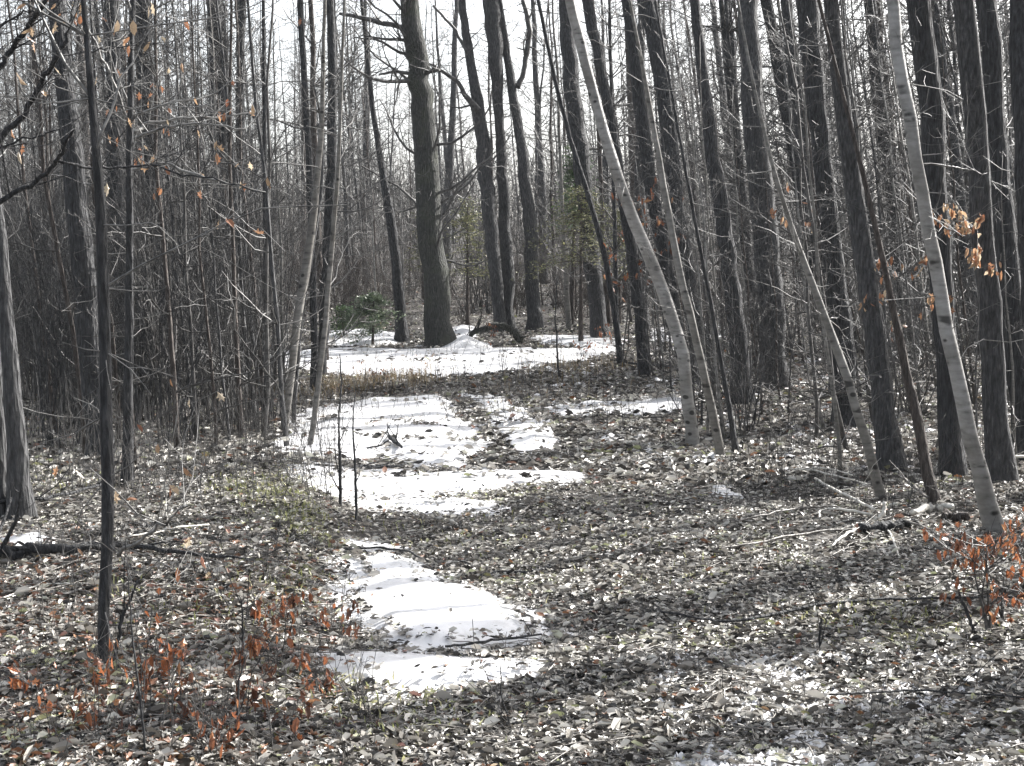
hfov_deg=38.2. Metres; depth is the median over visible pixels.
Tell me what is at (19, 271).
bare shrub
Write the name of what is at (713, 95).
bare tree
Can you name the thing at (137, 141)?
sapling
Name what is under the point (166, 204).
sapling
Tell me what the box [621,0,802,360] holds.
bare tree
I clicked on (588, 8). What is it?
bare tree
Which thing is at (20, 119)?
overhanging tree
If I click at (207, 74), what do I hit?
sapling
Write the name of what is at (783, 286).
bare shrub
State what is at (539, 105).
bare tree
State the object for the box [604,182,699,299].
bare shrub
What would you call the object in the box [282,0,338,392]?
bare tree
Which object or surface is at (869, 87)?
sapling
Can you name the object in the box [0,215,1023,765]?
ground
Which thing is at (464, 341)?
snow patch
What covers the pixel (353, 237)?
bare shrub
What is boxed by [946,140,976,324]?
sapling
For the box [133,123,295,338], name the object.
bare shrub
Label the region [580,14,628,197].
bare tree
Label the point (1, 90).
sapling
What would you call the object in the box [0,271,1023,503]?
fallen leaves
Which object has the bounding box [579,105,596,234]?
sapling
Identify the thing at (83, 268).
bare tree
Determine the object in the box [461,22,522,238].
bare tree
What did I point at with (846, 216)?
sapling
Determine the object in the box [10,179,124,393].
bare shrub
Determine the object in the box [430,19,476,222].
bare tree
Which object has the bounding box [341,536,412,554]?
snow patch
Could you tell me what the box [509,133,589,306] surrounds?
bare shrub
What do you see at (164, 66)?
bare tree
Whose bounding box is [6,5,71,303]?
bare tree
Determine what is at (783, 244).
sapling
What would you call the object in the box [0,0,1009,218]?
sky
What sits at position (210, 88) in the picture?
sapling
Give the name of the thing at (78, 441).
bare shrub
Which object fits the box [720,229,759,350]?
bare shrub
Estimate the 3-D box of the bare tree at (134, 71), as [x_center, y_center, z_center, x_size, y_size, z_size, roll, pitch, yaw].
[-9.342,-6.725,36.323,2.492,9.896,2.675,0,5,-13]
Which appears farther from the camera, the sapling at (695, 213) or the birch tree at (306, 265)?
the sapling at (695, 213)
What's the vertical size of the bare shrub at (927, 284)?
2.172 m
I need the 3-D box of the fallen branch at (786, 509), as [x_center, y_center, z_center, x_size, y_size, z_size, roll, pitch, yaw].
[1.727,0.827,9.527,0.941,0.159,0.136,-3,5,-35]
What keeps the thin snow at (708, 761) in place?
on the ground at (370, 531)
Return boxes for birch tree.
[280,0,364,431]
[293,0,378,445]
[564,0,708,447]
[583,0,725,454]
[713,0,899,499]
[856,0,1023,536]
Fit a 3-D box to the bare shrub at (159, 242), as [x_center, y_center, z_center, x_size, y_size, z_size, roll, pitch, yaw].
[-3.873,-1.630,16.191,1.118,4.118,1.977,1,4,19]
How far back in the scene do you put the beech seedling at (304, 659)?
5.56 m
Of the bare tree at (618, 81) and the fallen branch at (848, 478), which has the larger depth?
the bare tree at (618, 81)
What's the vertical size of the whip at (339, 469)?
1.025 m
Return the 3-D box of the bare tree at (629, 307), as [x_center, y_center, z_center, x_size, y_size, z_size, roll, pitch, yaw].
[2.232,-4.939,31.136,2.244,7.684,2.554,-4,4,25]
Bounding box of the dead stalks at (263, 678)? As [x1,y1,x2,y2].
[0,490,397,765]
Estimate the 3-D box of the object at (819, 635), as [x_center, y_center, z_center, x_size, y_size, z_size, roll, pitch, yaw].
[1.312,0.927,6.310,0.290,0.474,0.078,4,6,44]
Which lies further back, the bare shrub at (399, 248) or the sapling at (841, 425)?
the bare shrub at (399, 248)
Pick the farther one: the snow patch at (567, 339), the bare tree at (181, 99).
the bare tree at (181, 99)
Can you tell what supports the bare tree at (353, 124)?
on the ground at (370, 531)
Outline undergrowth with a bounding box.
[3,118,1014,248]
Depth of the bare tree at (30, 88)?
46.92 m
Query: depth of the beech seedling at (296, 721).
4.86 m
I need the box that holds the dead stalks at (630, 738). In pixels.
[486,469,1023,758]
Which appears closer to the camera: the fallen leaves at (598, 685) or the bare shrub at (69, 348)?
the fallen leaves at (598, 685)
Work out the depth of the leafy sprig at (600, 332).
25.48 m
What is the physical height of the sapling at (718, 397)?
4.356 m
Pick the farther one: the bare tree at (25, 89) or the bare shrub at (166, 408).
the bare tree at (25, 89)
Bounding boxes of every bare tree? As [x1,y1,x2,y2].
[0,0,30,157]
[0,0,32,518]
[0,0,42,200]
[0,0,54,235]
[0,0,55,215]
[0,0,125,263]
[0,1,33,252]
[0,3,49,327]
[0,10,46,223]
[0,11,35,220]
[0,12,48,220]
[1,0,57,184]
[2,3,56,178]
[4,0,105,257]
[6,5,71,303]
[9,1,203,366]
[10,19,58,197]
[15,1,127,233]
[22,0,107,278]
[25,0,116,456]
[25,1,134,244]
[51,0,266,485]
[54,0,183,294]
[67,0,206,248]
[72,5,171,269]
[74,0,189,240]
[76,0,164,176]
[89,0,142,410]
[89,4,177,228]
[97,1,178,248]
[134,0,206,179]
[135,0,180,390]
[157,4,191,244]
[158,0,206,133]
[159,4,207,216]
[170,0,207,169]
[170,54,205,227]
[174,5,209,172]
[193,0,424,359]
[199,32,209,156]
[200,12,250,181]
[202,13,304,266]
[204,9,272,226]
[205,0,246,384]
[229,5,292,243]
[231,0,297,412]
[234,0,258,320]
[234,1,300,259]
[234,12,297,200]
[235,24,283,184]
[246,26,287,185]
[248,10,287,226]
[254,12,306,264]
[266,20,341,187]
[270,0,326,216]
[274,40,309,215]
[276,0,326,207]
[276,3,326,228]
[277,23,308,165]
[278,3,325,252]
[281,64,301,230]
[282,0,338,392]
[286,38,326,160]
[290,7,336,232]
[291,0,412,304]
[293,9,337,201]
[295,0,379,258]
[301,0,407,281]
[301,1,410,242]
[309,0,399,289]
[312,0,344,377]
[319,0,375,245]
[319,0,410,259]
[322,4,384,288]
[325,22,377,227]
[326,0,528,347]
[334,0,411,281]
[335,0,423,342]
[344,84,385,236]
[346,52,388,185]
[353,75,372,204]
[358,56,405,231]
[362,67,408,224]
[373,8,415,217]
[378,0,460,241]
[380,19,447,228]
[389,44,436,230]
[393,2,446,215]
[399,0,495,283]
[402,32,455,195]
[403,0,476,243]
[419,0,473,211]
[426,0,514,330]
[428,0,493,226]
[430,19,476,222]
[435,43,467,183]
[455,0,529,244]
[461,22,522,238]
[468,0,526,327]
[476,0,546,329]
[485,0,570,283]
[496,26,528,224]
[503,0,586,253]
[507,0,586,291]
[517,1,569,259]
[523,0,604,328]
[524,0,683,325]
[530,0,591,244]
[530,27,583,244]
[532,0,623,366]
[532,7,567,228]
[542,0,617,337]
[546,0,657,307]
[547,32,586,238]
[547,51,591,242]
[551,0,662,246]
[560,60,594,191]
[561,0,709,350]
[567,0,725,329]
[570,0,692,323]
[579,30,597,185]
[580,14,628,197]
[581,0,651,376]
[582,17,622,198]
[584,96,592,157]
[585,0,627,246]
[591,0,656,206]
[597,0,658,217]
[599,0,715,334]
[603,1,686,219]
[604,1,672,207]
[615,0,690,370]
[616,0,779,349]
[616,7,653,151]
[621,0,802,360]
[622,4,707,263]
[627,1,708,177]
[628,6,702,229]
[636,0,721,245]
[637,0,713,376]
[642,0,908,361]
[645,0,733,266]
[645,0,747,243]
[646,3,700,213]
[647,0,750,289]
[647,10,701,193]
[660,0,698,240]
[660,0,728,223]
[665,0,739,296]
[671,0,780,279]
[675,0,800,327]
[676,0,749,231]
[681,0,762,403]
[688,0,809,295]
[689,0,745,235]
[696,15,903,284]
[699,1,802,258]
[699,2,908,353]
[709,1,803,249]
[729,0,792,389]
[732,5,848,318]
[734,0,917,338]
[739,0,924,353]
[758,0,875,217]
[758,8,801,218]
[762,0,834,392]
[765,0,805,256]
[795,0,856,427]
[798,0,911,472]
[801,0,968,335]
[820,0,1008,343]
[820,4,873,208]
[821,1,889,217]
[827,0,956,327]
[831,0,1018,353]
[838,0,976,285]
[849,10,907,213]
[850,0,947,269]
[864,1,1001,273]
[874,0,962,300]
[880,0,968,477]
[887,24,947,209]
[888,0,1014,249]
[892,33,922,249]
[902,2,966,315]
[906,20,958,261]
[912,11,962,125]
[919,1,967,289]
[940,0,1016,224]
[940,0,1020,274]
[941,1,1013,192]
[942,0,1019,485]
[943,1,1014,221]
[951,0,1023,461]
[972,0,1023,368]
[977,0,1013,137]
[998,0,1014,159]
[1002,9,1014,149]
[1003,0,1008,134]
[1004,0,1014,151]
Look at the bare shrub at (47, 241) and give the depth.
17.04 m
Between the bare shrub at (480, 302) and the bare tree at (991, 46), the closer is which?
the bare tree at (991, 46)
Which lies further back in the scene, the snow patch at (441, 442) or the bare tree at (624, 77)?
the bare tree at (624, 77)
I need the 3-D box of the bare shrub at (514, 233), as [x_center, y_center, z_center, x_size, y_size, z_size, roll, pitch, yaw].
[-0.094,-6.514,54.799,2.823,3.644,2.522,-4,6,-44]
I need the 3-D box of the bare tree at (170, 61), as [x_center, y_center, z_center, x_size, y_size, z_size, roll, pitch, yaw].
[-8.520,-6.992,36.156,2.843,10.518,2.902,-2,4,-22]
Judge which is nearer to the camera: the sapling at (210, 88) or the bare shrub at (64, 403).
the bare shrub at (64, 403)
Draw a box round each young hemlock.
[404,212,448,299]
[443,196,489,324]
[510,183,627,340]
[549,144,599,324]
[599,212,628,322]
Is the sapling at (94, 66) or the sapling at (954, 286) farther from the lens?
the sapling at (954, 286)
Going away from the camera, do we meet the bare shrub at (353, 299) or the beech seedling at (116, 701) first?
the beech seedling at (116, 701)
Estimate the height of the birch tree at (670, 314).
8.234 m
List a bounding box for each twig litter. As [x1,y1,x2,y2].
[0,452,1023,765]
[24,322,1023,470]
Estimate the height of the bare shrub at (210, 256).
4.472 m
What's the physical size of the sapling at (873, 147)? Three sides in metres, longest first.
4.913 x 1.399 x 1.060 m
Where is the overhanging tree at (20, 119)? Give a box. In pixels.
[0,0,296,204]
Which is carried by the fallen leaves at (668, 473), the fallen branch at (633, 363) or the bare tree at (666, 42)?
the fallen branch at (633, 363)
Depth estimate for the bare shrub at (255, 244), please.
15.12 m
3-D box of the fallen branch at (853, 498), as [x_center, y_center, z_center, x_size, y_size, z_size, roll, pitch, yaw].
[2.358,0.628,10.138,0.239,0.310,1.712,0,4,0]
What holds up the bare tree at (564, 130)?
on the ground at (370, 531)
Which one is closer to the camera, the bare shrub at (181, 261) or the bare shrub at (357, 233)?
the bare shrub at (181, 261)
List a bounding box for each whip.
[108,529,185,660]
[111,566,152,751]
[201,512,264,654]
[217,569,284,733]
[311,354,355,506]
[339,390,362,521]
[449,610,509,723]
[553,275,571,375]
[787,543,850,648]
[945,529,994,634]
[980,529,1014,622]
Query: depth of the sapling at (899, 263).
16.65 m
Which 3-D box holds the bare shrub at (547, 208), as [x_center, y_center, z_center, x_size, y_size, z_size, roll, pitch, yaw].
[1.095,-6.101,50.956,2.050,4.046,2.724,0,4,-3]
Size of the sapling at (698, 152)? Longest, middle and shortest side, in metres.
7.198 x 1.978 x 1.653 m
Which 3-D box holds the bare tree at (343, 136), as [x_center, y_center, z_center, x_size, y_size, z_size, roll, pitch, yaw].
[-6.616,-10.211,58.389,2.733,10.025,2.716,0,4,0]
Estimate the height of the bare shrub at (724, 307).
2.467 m
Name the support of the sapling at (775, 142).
on the ground at (370, 531)
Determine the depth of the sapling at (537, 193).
36.12 m
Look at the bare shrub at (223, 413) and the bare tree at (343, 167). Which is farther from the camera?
the bare tree at (343, 167)
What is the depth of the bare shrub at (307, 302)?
32.48 m
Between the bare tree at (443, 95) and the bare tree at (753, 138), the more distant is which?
the bare tree at (443, 95)
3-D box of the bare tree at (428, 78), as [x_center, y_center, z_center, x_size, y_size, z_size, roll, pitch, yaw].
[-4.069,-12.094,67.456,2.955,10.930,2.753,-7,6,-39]
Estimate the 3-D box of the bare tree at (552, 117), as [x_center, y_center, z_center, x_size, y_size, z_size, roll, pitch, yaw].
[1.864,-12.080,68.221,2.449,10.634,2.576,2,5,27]
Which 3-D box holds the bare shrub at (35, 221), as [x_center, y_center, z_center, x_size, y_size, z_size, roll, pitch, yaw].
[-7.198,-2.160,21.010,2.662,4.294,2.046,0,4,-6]
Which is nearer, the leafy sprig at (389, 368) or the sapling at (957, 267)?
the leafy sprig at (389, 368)
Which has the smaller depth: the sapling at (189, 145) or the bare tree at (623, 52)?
the sapling at (189, 145)
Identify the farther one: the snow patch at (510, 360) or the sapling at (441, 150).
the sapling at (441, 150)
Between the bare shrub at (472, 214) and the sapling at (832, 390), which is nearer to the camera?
the sapling at (832, 390)
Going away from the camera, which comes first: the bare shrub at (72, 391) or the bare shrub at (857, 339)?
the bare shrub at (72, 391)
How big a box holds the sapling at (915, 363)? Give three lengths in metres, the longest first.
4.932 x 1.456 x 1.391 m
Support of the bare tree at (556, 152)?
on the ground at (370, 531)
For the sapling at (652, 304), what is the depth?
22.90 m
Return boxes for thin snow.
[277,338,983,471]
[653,648,1023,765]
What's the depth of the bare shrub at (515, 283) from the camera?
32.41 m
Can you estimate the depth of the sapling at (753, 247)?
20.61 m
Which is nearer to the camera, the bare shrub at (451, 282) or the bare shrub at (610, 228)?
the bare shrub at (451, 282)
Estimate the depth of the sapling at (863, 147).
16.99 m
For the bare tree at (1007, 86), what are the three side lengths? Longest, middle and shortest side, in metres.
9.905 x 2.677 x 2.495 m
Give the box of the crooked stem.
[271,42,365,421]
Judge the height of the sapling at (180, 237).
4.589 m
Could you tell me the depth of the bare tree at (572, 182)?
49.30 m
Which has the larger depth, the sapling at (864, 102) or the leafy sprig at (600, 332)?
the sapling at (864, 102)
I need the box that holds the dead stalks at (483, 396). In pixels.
[270,320,710,430]
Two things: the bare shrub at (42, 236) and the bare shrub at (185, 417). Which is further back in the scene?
the bare shrub at (42, 236)
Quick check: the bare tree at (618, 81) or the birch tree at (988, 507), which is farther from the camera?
the bare tree at (618, 81)
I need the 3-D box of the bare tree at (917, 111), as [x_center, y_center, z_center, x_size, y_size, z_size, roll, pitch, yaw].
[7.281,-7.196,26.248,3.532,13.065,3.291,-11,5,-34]
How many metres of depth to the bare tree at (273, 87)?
72.57 m
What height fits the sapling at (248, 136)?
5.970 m
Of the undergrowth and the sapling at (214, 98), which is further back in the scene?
the undergrowth
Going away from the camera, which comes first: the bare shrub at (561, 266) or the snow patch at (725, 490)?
the snow patch at (725, 490)
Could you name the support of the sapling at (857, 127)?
on the ground at (370, 531)
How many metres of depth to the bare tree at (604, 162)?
56.02 m
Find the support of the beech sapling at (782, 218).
on the ground at (370, 531)
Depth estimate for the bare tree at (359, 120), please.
72.27 m
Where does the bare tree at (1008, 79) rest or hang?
on the ground at (370, 531)
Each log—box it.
[467,309,528,343]
[855,518,918,533]
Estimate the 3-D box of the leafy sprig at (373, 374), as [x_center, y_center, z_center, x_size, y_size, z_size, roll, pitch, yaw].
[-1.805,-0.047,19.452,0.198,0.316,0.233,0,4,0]
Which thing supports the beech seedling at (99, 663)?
on the ground at (370, 531)
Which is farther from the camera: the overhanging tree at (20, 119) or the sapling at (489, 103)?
the sapling at (489, 103)
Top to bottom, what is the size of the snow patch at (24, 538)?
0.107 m
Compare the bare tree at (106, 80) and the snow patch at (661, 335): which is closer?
the snow patch at (661, 335)
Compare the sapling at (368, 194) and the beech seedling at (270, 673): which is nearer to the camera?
the beech seedling at (270, 673)
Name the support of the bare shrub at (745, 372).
on the ground at (370, 531)
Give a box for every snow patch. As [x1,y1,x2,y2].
[0,532,54,545]
[270,344,615,377]
[270,395,492,467]
[277,462,585,501]
[284,647,563,706]
[303,552,582,655]
[328,329,399,346]
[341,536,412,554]
[342,495,510,515]
[440,335,492,347]
[452,325,476,336]
[476,396,559,450]
[530,335,627,346]
[544,397,682,415]
[651,327,672,341]
[712,485,743,498]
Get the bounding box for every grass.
[31,458,1023,747]
[274,333,675,406]
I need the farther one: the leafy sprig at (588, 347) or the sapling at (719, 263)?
the leafy sprig at (588, 347)
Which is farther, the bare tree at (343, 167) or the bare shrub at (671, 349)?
the bare tree at (343, 167)
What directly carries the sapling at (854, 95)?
on the ground at (370, 531)
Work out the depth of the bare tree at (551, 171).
39.90 m
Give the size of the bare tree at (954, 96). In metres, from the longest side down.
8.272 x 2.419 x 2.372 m
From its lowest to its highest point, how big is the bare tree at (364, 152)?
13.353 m
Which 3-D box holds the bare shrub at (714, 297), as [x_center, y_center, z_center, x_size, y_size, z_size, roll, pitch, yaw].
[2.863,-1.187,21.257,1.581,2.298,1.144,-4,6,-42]
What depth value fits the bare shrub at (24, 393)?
17.55 m
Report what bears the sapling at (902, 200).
on the ground at (370, 531)
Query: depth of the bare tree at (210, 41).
19.81 m
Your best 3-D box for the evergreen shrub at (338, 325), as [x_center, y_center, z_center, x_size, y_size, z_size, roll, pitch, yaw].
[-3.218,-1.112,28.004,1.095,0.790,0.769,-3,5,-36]
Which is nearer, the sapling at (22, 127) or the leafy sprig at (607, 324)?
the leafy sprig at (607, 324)
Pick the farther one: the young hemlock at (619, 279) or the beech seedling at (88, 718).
the young hemlock at (619, 279)
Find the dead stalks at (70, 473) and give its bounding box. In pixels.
[21,355,364,509]
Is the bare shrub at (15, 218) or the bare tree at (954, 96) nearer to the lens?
the bare shrub at (15, 218)
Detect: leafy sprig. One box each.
[351,360,362,372]
[368,368,382,388]
[378,362,394,377]
[420,353,434,369]
[486,322,499,345]
[573,340,592,364]
[594,327,609,347]
[604,323,614,342]
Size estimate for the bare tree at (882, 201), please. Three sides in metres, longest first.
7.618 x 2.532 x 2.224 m
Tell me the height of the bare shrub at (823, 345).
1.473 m
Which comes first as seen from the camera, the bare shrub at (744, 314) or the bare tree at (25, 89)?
the bare shrub at (744, 314)
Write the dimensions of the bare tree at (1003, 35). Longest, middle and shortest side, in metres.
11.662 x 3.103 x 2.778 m
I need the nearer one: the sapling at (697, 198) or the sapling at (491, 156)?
the sapling at (697, 198)
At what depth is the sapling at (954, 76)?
16.80 m
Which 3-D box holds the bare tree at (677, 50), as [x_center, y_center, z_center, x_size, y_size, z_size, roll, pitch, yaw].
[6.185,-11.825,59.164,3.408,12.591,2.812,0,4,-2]
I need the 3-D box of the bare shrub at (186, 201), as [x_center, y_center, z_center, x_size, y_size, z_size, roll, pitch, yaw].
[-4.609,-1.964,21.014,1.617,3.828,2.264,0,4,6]
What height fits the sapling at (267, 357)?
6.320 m
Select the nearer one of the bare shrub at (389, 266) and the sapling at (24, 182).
the sapling at (24, 182)
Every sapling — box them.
[0,0,161,432]
[0,0,195,453]
[0,0,348,668]
[0,4,23,270]
[0,26,14,229]
[0,40,43,288]
[0,66,56,237]
[0,74,20,314]
[0,104,41,333]
[1,0,121,409]
[1,3,86,386]
[1,143,50,360]
[2,0,94,414]
[10,4,112,322]
[12,37,233,442]
[17,72,34,176]
[20,4,125,373]
[22,17,148,372]
[25,0,165,365]
[25,21,117,397]
[48,34,179,459]
[59,0,185,463]
[61,1,149,372]
[65,0,141,302]
[67,0,149,344]
[68,0,165,379]
[74,0,193,397]
[83,0,320,447]
[103,28,182,404]
[106,0,221,372]
[111,0,265,440]
[113,0,240,434]
[113,0,248,402]
[120,0,212,342]
[122,25,171,338]
[125,16,241,425]
[134,0,369,437]
[135,0,239,391]
[135,0,258,385]
[139,0,280,422]
[143,0,344,446]
[144,0,314,449]
[145,18,195,387]
[146,0,245,389]
[151,0,254,379]
[151,2,289,391]
[153,3,276,394]
[157,0,278,287]
[157,13,186,205]
[158,0,277,439]
[159,0,229,263]
[159,46,208,351]
[160,0,272,400]
[161,0,273,390]
[164,1,212,321]
[166,0,295,361]
[168,51,216,339]
[170,0,291,428]
[170,21,208,230]
[172,0,312,391]
[172,2,247,194]
[178,0,359,440]
[179,0,281,405]
[184,7,283,368]
[186,0,386,408]
[202,0,297,349]
[211,0,338,387]
[212,0,323,390]
[212,81,292,393]
[232,37,284,252]
[293,54,352,316]
[326,2,408,320]
[338,66,398,302]
[347,73,411,327]
[368,76,422,305]
[369,6,427,290]
[369,122,416,296]
[398,197,451,312]
[403,56,459,281]
[404,171,423,308]
[410,83,465,281]
[445,118,489,306]
[452,36,493,294]
[458,3,530,283]
[518,83,559,305]
[538,5,593,286]
[563,0,612,272]
[569,0,626,275]
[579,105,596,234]
[585,117,620,224]
[603,181,659,360]
[609,176,685,378]
[613,148,682,381]
[613,177,665,370]
[617,1,739,454]
[617,90,685,351]
[621,38,693,236]
[626,102,691,353]
[627,102,660,326]
[628,69,658,295]
[628,87,725,339]
[629,84,709,404]
[632,124,696,391]
[632,219,668,366]
[643,41,756,433]
[645,146,726,387]
[647,0,746,394]
[648,0,771,438]
[655,133,726,345]
[656,0,753,348]
[658,0,769,431]
[661,126,746,361]
[661,130,725,396]
[663,7,747,330]
[664,121,714,323]
[668,82,778,404]
[673,77,756,353]
[675,7,790,349]
[676,103,719,321]
[678,32,735,268]
[678,70,740,324]
[681,25,740,290]
[689,32,745,289]
[691,58,791,365]
[704,106,794,414]
[710,79,804,376]
[715,10,788,266]
[717,0,898,448]
[718,170,788,362]
[719,157,759,357]
[721,0,864,436]
[724,12,815,361]
[725,165,787,331]
[729,0,895,487]
[731,54,789,310]
[740,123,813,400]
[740,152,795,338]
[743,36,897,428]
[745,140,801,352]
[747,57,801,347]
[757,5,896,371]
[759,37,800,293]
[763,5,906,397]
[763,61,805,366]
[768,24,820,360]
[768,37,844,341]
[768,124,799,297]
[769,42,915,397]
[770,184,818,412]
[770,202,826,389]
[778,52,857,340]
[778,111,822,347]
[779,4,936,408]
[783,0,946,396]
[788,5,855,283]
[791,187,829,392]
[792,2,865,317]
[793,23,921,418]
[796,0,970,377]
[796,3,905,328]
[804,5,917,353]
[805,129,876,357]
[811,137,917,382]
[813,97,901,380]
[820,2,924,344]
[821,5,922,338]
[822,208,894,424]
[831,6,906,285]
[832,116,905,315]
[839,0,969,405]
[847,0,927,282]
[847,6,978,339]
[847,175,907,402]
[852,82,909,307]
[854,0,964,371]
[856,0,977,404]
[858,26,924,295]
[859,255,929,427]
[862,109,966,378]
[865,0,980,385]
[868,27,928,353]
[870,50,935,354]
[871,45,977,357]
[874,30,955,328]
[878,165,935,395]
[879,2,980,368]
[882,159,977,348]
[896,0,981,407]
[903,108,977,333]
[919,113,963,327]
[921,507,1023,632]
[923,47,1019,398]
[927,192,1001,429]
[933,0,1015,316]
[940,0,964,199]
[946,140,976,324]
[946,165,964,335]
[947,119,1017,387]
[948,182,964,334]
[956,1,1009,112]
[958,122,1023,465]
[977,524,1023,635]
[1014,186,1020,273]
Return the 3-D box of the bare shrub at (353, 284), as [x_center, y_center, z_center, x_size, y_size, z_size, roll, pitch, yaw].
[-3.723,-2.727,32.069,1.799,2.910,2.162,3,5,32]
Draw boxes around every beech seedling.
[7,659,58,722]
[40,684,104,734]
[74,632,121,689]
[113,687,150,732]
[121,644,163,702]
[145,588,189,679]
[149,652,196,722]
[191,699,249,761]
[222,622,278,715]
[249,594,294,672]
[263,675,318,740]
[274,589,312,658]
[290,645,336,697]
[313,599,344,630]
[337,594,359,649]
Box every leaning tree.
[0,3,89,523]
[814,0,943,504]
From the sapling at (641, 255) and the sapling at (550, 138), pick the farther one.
the sapling at (550, 138)
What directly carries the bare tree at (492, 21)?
on the ground at (370, 531)
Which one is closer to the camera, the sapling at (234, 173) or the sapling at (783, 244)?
the sapling at (234, 173)
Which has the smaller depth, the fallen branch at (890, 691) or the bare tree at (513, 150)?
the fallen branch at (890, 691)
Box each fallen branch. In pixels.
[1,546,98,598]
[128,501,208,536]
[315,454,423,469]
[344,546,428,561]
[367,414,395,451]
[385,422,402,447]
[445,610,573,647]
[462,532,551,578]
[512,640,616,723]
[610,349,674,367]
[659,565,1023,622]
[713,495,853,549]
[733,495,836,522]
[785,451,860,475]
[788,451,866,484]
[814,466,874,510]
[818,507,870,518]
[829,644,1023,697]
[830,512,876,546]
[873,501,886,520]
[887,523,901,556]
[889,460,940,497]
[903,506,956,543]
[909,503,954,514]
[941,508,969,522]
[984,420,1023,457]
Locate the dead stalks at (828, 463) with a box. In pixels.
[696,358,1023,517]
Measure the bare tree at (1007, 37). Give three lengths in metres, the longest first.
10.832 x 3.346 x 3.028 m
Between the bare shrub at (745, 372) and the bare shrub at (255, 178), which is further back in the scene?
the bare shrub at (255, 178)
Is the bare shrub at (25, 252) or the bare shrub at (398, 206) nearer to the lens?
the bare shrub at (25, 252)
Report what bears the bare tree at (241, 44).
on the ground at (370, 531)
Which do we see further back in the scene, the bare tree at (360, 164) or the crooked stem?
the bare tree at (360, 164)
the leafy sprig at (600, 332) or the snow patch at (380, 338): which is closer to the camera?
the leafy sprig at (600, 332)
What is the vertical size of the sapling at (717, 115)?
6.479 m
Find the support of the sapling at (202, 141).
on the ground at (370, 531)
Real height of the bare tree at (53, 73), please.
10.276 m
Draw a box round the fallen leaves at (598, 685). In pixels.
[0,465,1023,765]
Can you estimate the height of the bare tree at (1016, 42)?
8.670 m
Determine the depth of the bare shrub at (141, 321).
15.78 m
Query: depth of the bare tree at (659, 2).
27.73 m
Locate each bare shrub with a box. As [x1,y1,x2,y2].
[0,2,106,401]
[0,22,106,405]
[0,54,61,396]
[0,72,177,445]
[0,97,125,385]
[0,100,121,437]
[0,129,90,385]
[0,131,158,450]
[0,141,125,369]
[0,144,70,362]
[0,150,107,358]
[0,154,95,358]
[0,154,107,409]
[0,166,48,347]
[0,174,155,428]
[0,204,47,351]
[1,135,57,362]
[1,152,226,428]
[1,171,96,414]
[1,227,35,363]
[2,124,180,427]
[4,124,87,370]
[5,64,124,428]
[9,111,99,388]
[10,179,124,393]
[10,211,114,430]
[16,140,112,395]
[30,35,212,382]
[35,115,149,301]
[44,108,204,423]
[63,124,192,412]
[79,22,206,416]
[81,5,339,423]
[84,63,285,442]
[87,0,323,431]
[87,51,280,443]
[91,157,257,440]
[100,49,227,411]
[101,26,243,369]
[108,83,290,435]
[108,192,217,421]
[121,95,286,413]
[123,59,288,386]
[125,109,193,301]
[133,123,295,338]
[133,141,242,382]
[134,118,324,380]
[141,122,239,315]
[148,175,287,425]
[151,176,258,382]
[157,29,325,397]
[162,19,298,420]
[163,73,292,351]
[166,92,262,258]
[170,71,386,417]
[171,65,322,384]
[171,144,324,362]
[225,132,364,382]
[237,136,294,353]
[242,118,305,369]
[243,152,325,375]
[256,197,321,350]
[273,118,385,311]
[274,225,304,320]
[275,260,318,320]
[276,200,323,314]
[284,217,337,306]
[284,226,323,300]
[288,231,372,310]
[289,195,378,319]
[289,218,352,302]
[295,152,356,262]
[295,235,357,305]
[317,131,401,297]
[317,265,374,326]
[332,275,369,328]
[334,241,386,304]
[336,187,381,270]
[336,240,370,305]
[342,239,412,320]
[343,224,403,322]
[351,144,404,280]
[351,244,392,298]
[359,165,444,275]
[363,203,415,296]
[364,259,418,316]
[366,210,404,275]
[378,241,412,298]
[384,178,520,314]
[389,173,408,245]
[393,176,419,277]
[396,132,474,278]
[401,214,484,299]
[401,240,421,298]
[405,223,464,282]
[418,261,472,300]
[442,149,544,307]
[442,198,484,280]
[448,261,487,324]
[452,164,509,314]
[456,178,508,247]
[476,168,533,254]
[476,254,547,310]
[480,222,523,268]
[484,205,550,309]
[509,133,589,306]
[511,190,555,257]
[513,243,524,306]
[513,256,553,315]
[515,212,561,302]
[516,152,559,262]
[537,204,579,315]
[538,228,579,305]
[539,224,612,318]
[539,250,575,309]
[541,234,579,292]
[548,182,570,258]
[549,131,662,301]
[560,208,617,290]
[560,262,604,315]
[560,271,586,320]
[602,256,627,315]
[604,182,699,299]
[624,186,725,425]
[630,247,764,400]
[653,300,748,410]
[669,231,756,364]
[673,232,716,326]
[676,255,722,331]
[680,190,792,432]
[682,136,701,220]
[683,168,710,290]
[701,208,759,364]
[707,293,785,425]
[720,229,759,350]
[724,308,793,383]
[737,238,804,330]
[738,243,852,352]
[742,274,816,390]
[792,297,819,352]
[799,248,856,343]
[800,298,859,375]
[811,221,910,402]
[847,267,861,351]
[877,241,956,378]
[879,236,977,412]
[885,258,929,361]
[885,281,936,417]
[894,231,972,350]
[901,235,930,346]
[903,214,1020,382]
[905,212,995,376]
[929,256,977,356]
[931,278,981,410]
[957,252,1018,407]
[967,210,1019,400]
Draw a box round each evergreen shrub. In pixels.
[318,305,362,335]
[337,290,406,344]
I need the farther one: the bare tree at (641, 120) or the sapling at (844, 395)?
the bare tree at (641, 120)
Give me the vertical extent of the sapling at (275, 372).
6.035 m
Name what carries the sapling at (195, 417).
on the ground at (370, 531)
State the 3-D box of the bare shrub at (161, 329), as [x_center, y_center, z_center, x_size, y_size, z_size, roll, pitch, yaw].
[-3.260,-1.336,13.252,1.708,3.927,2.222,-4,6,-43]
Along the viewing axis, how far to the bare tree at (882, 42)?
24.96 m
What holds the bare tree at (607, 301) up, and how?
on the ground at (370, 531)

